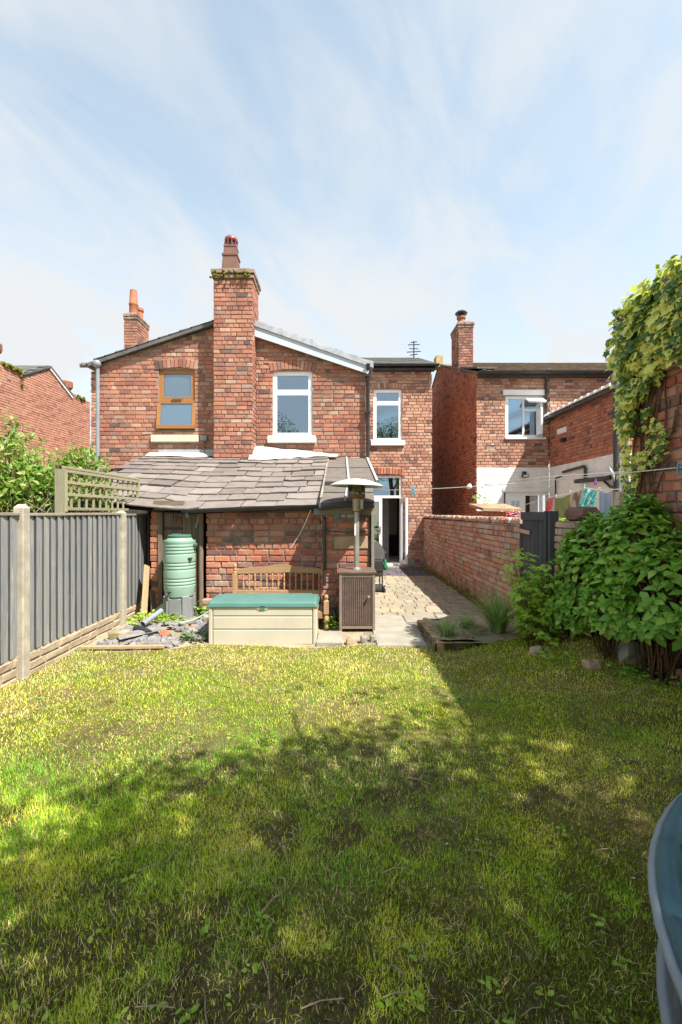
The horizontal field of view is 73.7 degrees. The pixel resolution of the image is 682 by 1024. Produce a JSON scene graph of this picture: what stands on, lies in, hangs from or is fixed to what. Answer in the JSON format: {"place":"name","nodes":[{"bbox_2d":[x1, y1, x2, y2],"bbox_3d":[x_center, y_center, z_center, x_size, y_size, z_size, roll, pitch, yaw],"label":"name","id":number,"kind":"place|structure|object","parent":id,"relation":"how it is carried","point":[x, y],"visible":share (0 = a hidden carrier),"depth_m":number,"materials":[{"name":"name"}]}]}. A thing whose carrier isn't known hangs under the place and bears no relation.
{"place":"outdoors","nodes":[
{"label":"outdoors","id":0,"kind":"place"},
{"bbox_2d":[0,343,89,512],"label":"brick house","id":1,"kind":"structure","parent":0,"point":[44,402],"depth_m":15.04,"materials":[{"name":"brick"}]},
{"bbox_2d":[87,613,529,651],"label":"garden soil","id":2,"kind":"structure","parent":0,"point":[355,634],"depth_m":5.64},
{"bbox_2d":[80,644,164,649],"bbox_3d":[-2.525,1.562,5.265,0.951,0.040,0.050,0,0,-2],"label":"timber edging","id":3,"kind":"object","parent":2,"relation":"on","point":[95,647],"visible":1,"depth_m":5.24,"materials":[{"name":"brown wood"}]},
{"bbox_2d":[96,621,187,649],"bbox_3d":[-2.409,1.541,5.738,0.985,0.153,0.917,0,0,0],"label":"slate rubble","id":4,"kind":"object","parent":2,"relation":"on","point":[156,638],"visible":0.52,"depth_m":5.49,"materials":[{"name":"grey stone"}]},
{"bbox_2d":[118,625,164,639],"bbox_3d":[-2.490,1.492,5.650,0.517,0.056,0.240,0,0,-36],"label":"slate","id":5,"kind":"object","parent":4,"relation":"on","point":[141,632],"visible":0.82,"depth_m":5.62,"materials":[{"name":"grey stone"}]},
{"bbox_2d":[108,629,129,639],"bbox_3d":[-2.710,1.498,5.570,0.243,0.090,0.105,0,0,-24],"label":"brick","id":6,"kind":"object","parent":5,"relation":"on","point":[114,634],"visible":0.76,"depth_m":5.52,"materials":[{"name":"beige brick"}]},
{"bbox_2d":[133,625,152,636],"bbox_3d":[-2.480,1.498,5.717,0.364,0.113,0.121,0,0,40],"label":"pipe elbow","id":7,"kind":"object","parent":4,"relation":"on","point":[142,628],"visible":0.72,"depth_m":5.69,"materials":[{"name":"black plastic"}]},
{"bbox_2d":[140,608,163,626],"bbox_3d":[-2.511,1.401,6.057,0.072,0.168,0.386,0,0,16],"label":"plastic pipe","id":8,"kind":"object","parent":4,"relation":"on","point":[150,618],"visible":0.98,"depth_m":6.01,"materials":[{"name":"grey plastic"}]},
{"bbox_2d":[159,630,169,636],"bbox_3d":[-2.200,1.520,5.681,0.132,0.090,0.101,0,0,0],"label":"brick","id":9,"kind":"object","parent":4,"relation":"on","point":[164,632],"visible":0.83,"depth_m":5.65,"materials":[{"name":"brick"}]},
{"bbox_2d":[166,611,208,624],"bbox_3d":[-2.019,1.400,6.238,0.735,0.227,0.149,0,0,-20],"label":"garden hose","id":10,"kind":"object","parent":4,"relation":"on","point":[196,618],"visible":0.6,"depth_m":6.23,"materials":[{"name":"green plastic"}]},
{"bbox_2d":[140,565,149,621],"bbox_3d":[-2.840,1.190,6.600,0.073,0.826,0.505,0,0,-17],"label":"plank","id":11,"kind":"object","parent":2,"relation":"on","point":[144,603],"visible":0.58,"depth_m":6.61,"materials":[{"name":"brown wood"}]},
{"bbox_2d":[125,609,174,624],"bbox_3d":[-2.611,1.449,6.281,0.641,0.178,0.683,0,0,0],"label":"weed","id":12,"kind":"object","parent":2,"relation":"on","point":[141,618],"visible":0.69,"depth_m":6.23,"materials":[{"name":"green plant"}]},
{"bbox_2d":[149,590,156,612],"bbox_3d":[-2.780,1.380,6.750,0.089,0.432,0.245,0,0,-36],"label":"plank","id":13,"kind":"object","parent":2,"relation":"on","point":[153,599],"visible":0.64,"depth_m":6.76,"materials":[{"name":"brown wood"}]},
{"bbox_2d":[151,603,162,613],"bbox_3d":[-2.670,1.371,6.665,0.284,0.328,0.098,0,0,11],"label":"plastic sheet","id":14,"kind":"object","parent":2,"relation":"on","point":[159,607],"visible":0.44,"depth_m":6.69,"materials":[{"name":"plastic"}]},
{"bbox_2d":[152,613,185,621],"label":"weed","id":15,"kind":"object","parent":2,"relation":"on","point":[170,616],"visible":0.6,"depth_m":6.27,"materials":[{"name":"green plant"}]},
{"bbox_2d":[163,592,195,618],"bbox_3d":[-2.340,1.355,6.600,0.416,0.330,0.416,0,0,0],"label":"butt stand","id":16,"kind":"object","parent":2,"relation":"on","point":[184,605],"visible":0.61,"depth_m":6.41,"materials":[{"name":"grey plastic"}]},
{"bbox_2d":[163,534,197,598],"bbox_3d":[-2.332,0.772,6.600,0.456,0.915,0.449,0,0,-25],"label":"water butt","id":17,"kind":"object","parent":16,"relation":"on","point":[179,560],"visible":1,"depth_m":6.42,"materials":[{"name":"green plastic"}]},
{"bbox_2d":[176,618,208,640],"bbox_3d":[-1.822,1.523,5.968,0.460,0.126,0.872,0,0,0],"label":"slate rubble","id":18,"kind":"object","parent":2,"relation":"on","point":[199,624],"visible":0.63,"depth_m":5.84,"materials":[{"name":"grey stone"}]},
{"bbox_2d":[176,630,208,641],"bbox_3d":[-1.800,1.513,5.620,0.420,0.130,0.418,0,0,0],"label":"weed","id":19,"kind":"object","parent":2,"relation":"on","point":[192,636],"visible":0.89,"depth_m":5.59,"materials":[{"name":"green plant"}]},
{"bbox_2d":[194,600,206,615],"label":"weed","id":20,"kind":"object","parent":2,"relation":"on","point":[196,608],"visible":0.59,"depth_m":6.64,"materials":[{"name":"green plant"}]},
{"bbox_2d":[202,614,208,622],"bbox_3d":[-1.796,1.468,6.217,0.199,0.156,0.162,0,0,-14],"label":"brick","id":21,"kind":"object","parent":2,"relation":"on","point":[205,618],"visible":0.29,"depth_m":6.15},
{"bbox_2d":[77,446,377,622],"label":"brick outhouse","id":22,"kind":"structure","parent":2,"relation":"on","point":[267,506],"depth_m":6.90,"materials":[{"name":"brick"}]},
{"bbox_2d":[164,513,198,612],"bbox_3d":[-2.400,0.758,6.915,0.569,1.564,0.050,0,0,0],"label":"door","id":23,"kind":"structure","parent":22,"relation":"in","point":[174,523],"depth_m":6.92,"materials":[{"name":"brown wood"}]},
{"bbox_2d":[207,593,319,644],"bbox_3d":[-0.948,1.337,5.776,1.333,0.565,0.592,0,0,0],"label":"storage box","id":24,"kind":"object","parent":2,"relation":"on","point":[264,618],"visible":0.98,"depth_m":5.50,"materials":[{"name":"beige plastic"}]},
{"bbox_2d":[232,564,328,629],"bbox_3d":[-0.875,1.177,6.410,1.422,0.845,0.570,0,0,0],"label":"bench","id":25,"kind":"object","parent":2,"relation":"on","point":[283,568],"visible":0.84,"depth_m":6.65,"materials":[{"name":"brown wood"}]},
{"bbox_2d":[322,616,338,628],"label":"weed","id":26,"kind":"object","parent":2,"relation":"on","point":[331,618],"visible":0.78,"depth_m":6.21,"materials":[{"name":"green plant"}]},
{"bbox_2d":[332,607,337,623],"bbox_3d":[-0.090,1.460,6.400,0.084,0.242,0.240,0,0,0],"label":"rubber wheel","id":27,"kind":"object","parent":2,"relation":"on","point":[334,614],"visible":0.88,"depth_m":6.30,"materials":[{"name":"black rubber"}]},
{"bbox_2d":[345,637,352,645],"bbox_3d":[0.100,1.569,5.499,0.094,0.111,0.122,0,0,0],"label":"kerb stone","id":28,"kind":"object","parent":2,"relation":"on","point":[349,640],"visible":0.88,"depth_m":5.46,"materials":[{"name":"stone"}]},
{"bbox_2d":[360,635,367,644],"bbox_3d":[0.275,1.558,5.542,0.096,0.129,0.117,0,0,0],"label":"kerb stone","id":29,"kind":"object","parent":2,"relation":"on","point":[363,639],"visible":0.92,"depth_m":5.50,"materials":[{"name":"beige stone"}]},
{"bbox_2d":[422,515,521,618],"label":"garden wall","id":30,"kind":"structure","parent":2,"relation":"on","point":[461,558],"depth_m":8.16,"materials":[{"name":"brick"}]},
{"bbox_2d":[519,511,558,619],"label":"garden gate","id":31,"kind":"structure","parent":30,"relation":"attached to","point":[537,532],"depth_m":5.53,"materials":[{"name":"grey paint"}]},
{"bbox_2d":[501,506,523,517],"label":"flowers","id":32,"kind":"object","parent":2,"relation":"on","point":[516,516],"visible":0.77,"depth_m":7.95,"materials":[{"name":"plant"}]},
{"bbox_2d":[554,521,617,596],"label":"garden wall","id":33,"kind":"structure","parent":2,"relation":"on","point":[562,527],"depth_m":4.94,"materials":[{"name":"brick"}]},
{"bbox_2d":[564,506,601,520],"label":"stone block","id":34,"kind":"structure","parent":33,"relation":"on","point":[574,513],"depth_m":4.82,"materials":[{"name":"brown stone"}]},
{"bbox_2d":[0,631,681,1023],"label":"lawn","id":35,"kind":"structure","parent":0,"point":[534,800],"depth_m":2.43,"materials":[{"name":"green plant"}]},
{"bbox_2d":[4,643,636,1023],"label":"lawn weeds","id":36,"kind":"object","parent":35,"relation":"on","point":[194,1008],"visible":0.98,"depth_m":1.58,"materials":[{"name":"green plant"}]},
{"bbox_2d":[8,637,635,888],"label":"fallen petals","id":37,"kind":"object","parent":35,"relation":"on","point":[445,843],"visible":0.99,"depth_m":2.17,"materials":[{"name":"plant"}]},
{"bbox_2d":[497,548,569,647],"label":"raspberry canes","id":38,"kind":"object","parent":35,"relation":"on","point":[532,616],"visible":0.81,"depth_m":4.79,"materials":[{"name":"green plant"}]},
{"bbox_2d":[529,645,542,654],"bbox_3d":[1.974,1.411,4.625,0.146,0.110,0.104,0,0,0],"label":"brick","id":39,"kind":"object","parent":35,"relation":"on","point":[534,649],"visible":0.65,"depth_m":4.59,"materials":[{"name":"grey brick"}]},
{"bbox_2d":[535,646,638,677],"bbox_3d":[2.302,1.357,4.246,0.896,0.110,0.887,0,0,0],"label":"weed","id":40,"kind":"object","parent":35,"relation":"on","point":[547,658],"visible":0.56,"depth_m":4.21,"materials":[{"name":"green plant"}]},
{"bbox_2d":[581,658,601,671],"bbox_3d":[2.225,1.369,4.051,0.151,0.135,0.142,0,0,0],"label":"stone","id":41,"kind":"object","parent":35,"relation":"on","point":[590,664],"visible":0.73,"depth_m":4.01,"materials":[{"name":"stone"}]},
{"bbox_2d":[538,490,681,684],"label":"hydrangea bush","id":42,"kind":"object","parent":35,"relation":"on","point":[647,617],"visible":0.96,"depth_m":3.99,"materials":[{"name":"green plant"}]},
{"bbox_2d":[615,640,646,663],"bbox_3d":[2.616,1.267,4.126,0.274,0.241,0.191,0,0,-8],"label":"stone","id":43,"kind":"object","parent":35,"relation":"on","point":[625,652],"visible":0.56,"depth_m":4.04,"materials":[{"name":"grey stone"}]},
{"bbox_2d":[618,664,681,690],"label":"weed","id":44,"kind":"object","parent":35,"relation":"on","point":[622,672],"visible":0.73,"depth_m":3.72,"materials":[{"name":"green plant"}]},
{"bbox_2d":[647,792,681,1023],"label":"trampoline","id":45,"kind":"object","parent":35,"relation":"on","point":[664,867],"visible":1,"depth_m":1.01,"materials":[{"name":"teal plastic"}]},
{"bbox_2d":[663,663,681,684],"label":"brick edging","id":46,"kind":"object","parent":35,"relation":"on","point":[679,671],"visible":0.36,"depth_m":3.66,"materials":[{"name":"brown brick"}]},
{"bbox_2d":[0,0,681,511],"label":"sky","id":47,"kind":"structure","parent":0,"point":[383,171],"materials":[{"name":"blue"}]},
{"bbox_2d":[316,576,484,648],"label":"patio","id":48,"kind":"structure","parent":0,"point":[403,604],"depth_m":7.32,"materials":[{"name":"beige stone"}]},
{"bbox_2d":[330,478,382,631],"bbox_3d":[0.215,0.570,6.270,0.736,2.061,0.736,0,0,0],"label":"patio heater","id":49,"kind":"object","parent":48,"relation":"on","point":[356,596],"visible":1,"depth_m":6.04,"materials":[{"name":"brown metal"}]},
{"bbox_2d":[342,577,371,625],"bbox_3d":[0.215,1.188,6.040,0.402,0.638,0.014,0,0,0],"label":"wicker door","id":50,"kind":"structure","parent":49,"relation":"in","point":[346,584],"depth_m":6.04,"materials":[{"name":"brown wicker"}]},
{"bbox_2d":[369,633,378,642],"bbox_3d":[0.404,1.562,5.599,0.123,0.133,0.128,0,0,0],"label":"kerb stone","id":51,"kind":"object","parent":48,"relation":"on","point":[373,637],"visible":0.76,"depth_m":5.56,"materials":[{"name":"beige stone"}]},
{"bbox_2d":[374,540,385,592],"bbox_3d":[0.683,1.090,9.201,0.416,1.020,0.698,0,0,0],"label":"barbecue","id":52,"kind":"object","parent":48,"relation":"on","point":[379,553],"visible":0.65,"depth_m":8.90,"materials":[{"name":"grey metal"}]},
{"bbox_2d":[383,559,387,569],"bbox_3d":[0.900,1.070,9.250,0.102,0.220,0.102,0,0,22],"label":"plastic bag","id":53,"kind":"object","parent":52,"relation":"hanging from","point":[385,566],"visible":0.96,"depth_m":9.22,"materials":[{"name":"green plastic"}]},
{"bbox_2d":[417,616,525,651],"bbox_3d":[1.721,1.517,5.771,1.358,0.186,1.257,0,0,0],"label":"raised bed","id":54,"kind":"object","parent":48,"relation":"on","point":[438,642],"visible":0.55,"depth_m":5.49,"materials":[{"name":"soil"}]},
{"bbox_2d":[424,616,463,636],"bbox_3d":[1.275,1.362,5.430,0.442,0.236,0.508,0,0,-17],"label":"grass tuft","id":55,"kind":"object","parent":54,"relation":"on","point":[447,631],"visible":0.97,"depth_m":5.45,"materials":[{"name":"green plant"}]},
{"bbox_2d":[427,620,487,639],"bbox_3d":[1.453,1.440,5.602,0.759,0.089,0.760,0,0,0],"label":"weed","id":56,"kind":"object","parent":54,"relation":"on","point":[468,627],"visible":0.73,"depth_m":5.50,"materials":[{"name":"green plant"}]},
{"bbox_2d":[451,611,481,628],"bbox_3d":[1.612,1.379,5.791,0.505,0.201,0.450,0,0,0],"label":"grass tuft","id":57,"kind":"object","parent":54,"relation":"on","point":[467,622],"visible":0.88,"depth_m":5.81,"materials":[{"name":"green plant"}]},
{"bbox_2d":[451,585,522,634],"bbox_3d":[1.938,1.179,5.437,1.175,0.582,1.080,0,0,-44],"label":"strap leaved plant","id":58,"kind":"object","parent":54,"relation":"on","point":[495,614],"visible":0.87,"depth_m":5.45,"materials":[{"name":"green plant"}]},
{"bbox_2d":[383,566,433,575],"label":"slate chippings","id":59,"kind":"object","parent":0,"point":[414,571],"visible":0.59,"depth_m":11.78,"materials":[{"name":"grey gravel"}]},
{"bbox_2d":[431,310,632,520],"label":"brick house","id":60,"kind":"structure","parent":0,"point":[497,423],"depth_m":13.00,"materials":[{"name":"red brick"}]},
{"bbox_2d":[508,495,522,517],"bbox_3d":[4.997,0.510,13.072,0.430,1.980,0.055,0,0,0],"label":"door","id":61,"kind":"structure","parent":60,"relation":"in","point":[514,498],"depth_m":13.04,"materials":[{"name":"white plastic"}]},
{"bbox_2d":[521,471,528,476],"bbox_3d":[5.212,-1.065,12.902,0.180,0.170,0.175,0,0,0],"label":"security light","id":62,"kind":"object","parent":60,"relation":"attached to","point":[524,474],"visible":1,"depth_m":12.84,"materials":[{"name":"black plastic"}]},
{"bbox_2d":[505,396,546,439],"bbox_3d":[5.264,-2.695,12.910,1.162,1.250,0.420,0,0,0],"label":"window","id":63,"kind":"structure","parent":60,"relation":"in","point":[539,412],"depth_m":13.05,"materials":[{"name":"white plastic"}]},
{"bbox_2d":[483,471,624,484],"bbox_3d":[4.071,-0.640,9.198,0.411,0.228,6.602,0,0,1],"label":"washing line","id":64,"kind":"object","parent":60,"relation":"attached to","point":[561,475],"visible":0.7,"depth_m":8.54,"materials":[{"name":"white plastic"}]},
{"bbox_2d":[519,488,624,506],"bbox_3d":[3.756,-0.225,7.752,0.081,0.293,3.507,0,0,-3],"label":"washing line","id":65,"kind":"object","parent":60,"relation":"attached to","point":[572,492],"visible":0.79,"depth_m":7.25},
{"bbox_2d":[545,496,554,510],"bbox_3d":[3.694,-0.033,8.100,0.136,0.534,0.200,0,0,0],"label":"towel","id":66,"kind":"object","parent":65,"relation":"hanging from","point":[549,505],"visible":0.45,"depth_m":8.09,"materials":[{"name":"red fabric"}]},
{"bbox_2d":[555,495,569,520],"bbox_3d":[3.794,0.033,7.800,0.059,0.674,0.406,0,0,-10],"label":"towel","id":67,"kind":"object","parent":65,"relation":"hanging from","point":[561,505],"visible":0.45,"depth_m":7.80,"materials":[{"name":"green fabric"}]},
{"bbox_2d":[567,489,582,520],"bbox_3d":[3.763,-0.002,7.351,0.118,0.759,0.506,0,0,3],"label":"towel","id":68,"kind":"object","parent":65,"relation":"hanging from","point":[574,499],"visible":0.26,"depth_m":7.37,"materials":[{"name":"beige fabric"}]},
{"bbox_2d":[578,485,598,506],"bbox_3d":[3.715,-0.054,6.925,0.287,0.737,0.250,0,0,0],"label":"towel","id":69,"kind":"object","parent":65,"relation":"hanging from","point":[588,497],"visible":0.42,"depth_m":6.96,"materials":[{"name":"teal fabric"}]},
{"bbox_2d":[599,490,611,516],"bbox_3d":[3.849,-0.097,6.625,0.059,0.448,0.253,0,0,-8],"label":"shirt","id":70,"kind":"object","parent":65,"relation":"hanging from","point":[605,501],"visible":0.71,"depth_m":6.62,"materials":[{"name":"blue fabric"}]},
{"bbox_2d":[612,490,624,521],"bbox_3d":[3.829,-0.056,6.275,0.059,0.501,0.352,0,0,5],"label":"towel","id":71,"kind":"object","parent":65,"relation":"hanging from","point":[615,495],"visible":0.28,"depth_m":6.31,"materials":[{"name":"beige fabric"}]},
{"bbox_2d":[608,466,616,481],"bbox_3d":[5.722,-0.804,9.615,0.138,0.339,0.405,0,0,44],"label":"satellite dish","id":72,"kind":"object","parent":60,"relation":"attached to","point":[613,476],"visible":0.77,"depth_m":9.51,"materials":[{"name":"grey metal"}]},
{"label":"ground","id":73,"kind":"structure","parent":0,"visible":0},
{"bbox_2d":[0,408,69,512],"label":"garden shrub","id":74,"kind":"object","parent":73,"relation":"on","point":[8,445],"visible":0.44,"depth_m":5.53,"materials":[{"name":"green plant"}]},
{"bbox_2d":[0,456,78,515],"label":"garden shrub","id":75,"kind":"object","parent":73,"relation":"on","point":[29,488],"visible":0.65,"depth_m":5.24,"materials":[{"name":"green plant"}]},
{"bbox_2d":[10,487,54,512],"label":"dry branches","id":76,"kind":"object","parent":75,"relation":"on","point":[35,506],"visible":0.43,"depth_m":5.12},
{"bbox_2d":[0,504,146,688],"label":"timber fence","id":77,"kind":"object","parent":73,"relation":"on","point":[69,584],"visible":0.84,"depth_m":4.97,"materials":[{"name":"wood"}]},
{"bbox_2d":[75,501,84,506],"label":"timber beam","id":78,"kind":"structure","parent":73,"relation":"on","point":[82,504],"depth_m":5.86,"materials":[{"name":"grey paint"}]},
{"bbox_2d":[48,440,116,515],"bbox_3d":[-3.568,0.155,6.269,0.924,2.302,1.284,0,0,25],"label":"garden shrub","id":79,"kind":"object","parent":73,"relation":"on","point":[80,463],"visible":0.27,"depth_m":6.19,"materials":[{"name":"green plant"}]},
{"bbox_2d":[55,466,139,512],"bbox_3d":[-3.153,0.390,6.065,0.074,1.820,1.990,0,0,0],"label":"trellis","id":80,"kind":"object","parent":73,"relation":"on","point":[62,482],"visible":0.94,"depth_m":5.64,"materials":[{"name":"beige wood"}]},
{"bbox_2d":[79,235,442,567],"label":"brick house","id":81,"kind":"structure","parent":73,"relation":"on","point":[235,378],"depth_m":10.00,"materials":[{"name":"brick"}]},
{"bbox_2d":[151,370,198,441],"bbox_3d":[-3.640,-2.335,10.023,1.040,1.610,0.193,0,0,0],"label":"window","id":82,"kind":"structure","parent":81,"relation":"in","point":[176,407],"depth_m":10.02,"materials":[{"name":"brown wood"}]},
{"bbox_2d":[267,372,315,442],"bbox_3d":[-1.080,-2.308,10.020,1.060,1.585,0.200,0,0,0],"label":"window","id":83,"kind":"structure","parent":81,"relation":"in","point":[277,437],"depth_m":10.05,"materials":[{"name":"white plastic"}]},
{"bbox_2d":[374,498,381,544],"bbox_3d":[0.930,0.530,13.050,0.500,1.840,0.120,0,0,0],"label":"door","id":84,"kind":"structure","parent":81,"relation":"in","point":[379,500],"depth_m":13.05,"materials":[{"name":"white plastic"}]},
{"bbox_2d":[371,390,404,445],"bbox_3d":[1.335,-2.700,13.020,0.970,1.620,0.200,0,0,0],"label":"window","id":85,"kind":"structure","parent":81,"relation":"in","point":[377,441],"depth_m":13.05,"materials":[{"name":"white plastic"}]},
{"bbox_2d":[400,498,407,564],"bbox_3d":[1.763,0.530,12.802,0.109,1.840,0.503,0,0,-7],"label":"door","id":86,"kind":"structure","parent":81,"relation":"in","point":[403,501],"depth_m":12.74,"materials":[{"name":"white plastic"}]},
{"bbox_2d":[407,341,420,357],"bbox_3d":[2.720,-6.040,17.000,0.522,0.680,0.044,0,0,0],"label":"tv aerial","id":87,"kind":"object","parent":81,"relation":"attached to","point":[413,348],"visible":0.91,"depth_m":16.98,"materials":[{"name":"grey metal"}]},
{"bbox_2d":[469,504,522,516],"bbox_3d":[3.165,0.710,9.400,0.770,1.780,1.000,0,0,0],"label":"brick bunker","id":88,"kind":"object","parent":73,"relation":"on","point":[492,510],"visible":0.23,"depth_m":9.02,"materials":[{"name":"stone"}]},
{"bbox_2d":[472,487,489,504],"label":"weed","id":89,"kind":"object","parent":88,"relation":"on","point":[474,496],"visible":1,"depth_m":9.45,"materials":[{"name":"green plant"}]},
{"bbox_2d":[616,276,681,604],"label":"brick outbuilding","id":90,"kind":"structure","parent":73,"relation":"on","point":[669,491],"depth_m":4.10,"materials":[{"name":"brick"}]},
{"bbox_2d":[373,467,681,490],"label":"washing line","id":91,"kind":"object","parent":90,"relation":"attached to","point":[551,480],"visible":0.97,"depth_m":4.99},
{"bbox_2d":[676,464,680,473],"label":"clothes peg","id":92,"kind":"object","parent":91,"relation":"attached to","point":[678,468],"visible":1,"depth_m":3.94,"materials":[{"name":"blue plastic"}]},
{"bbox_2d":[602,255,681,507],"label":"ivy","id":93,"kind":"object","parent":90,"relation":"attached to","point":[659,314],"visible":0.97,"depth_m":4.26,"materials":[{"name":"green plant"}]},
{"bbox_3d":[-2.000,1.500,6.760,0.140,0.080,0.120,0,0,0],"label":"brick","id":94,"kind":"object","parent":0,"visible":0},
{"bbox_3d":[-1.990,1.415,6.760,0.140,0.080,0.120,0,0,0],"label":"brick","id":95,"kind":"object","parent":94,"relation":"on","visible":0},
{"bbox_2d":[202,598,211,604],"bbox_3d":[-1.980,1.330,6.760,0.140,0.080,0.120,0,0,0],"label":"brick","id":96,"kind":"object","parent":95,"relation":"on","point":[205,601],"visible":0.62,"depth_m":6.70,"materials":[{"name":"orange brick"}]}
]}

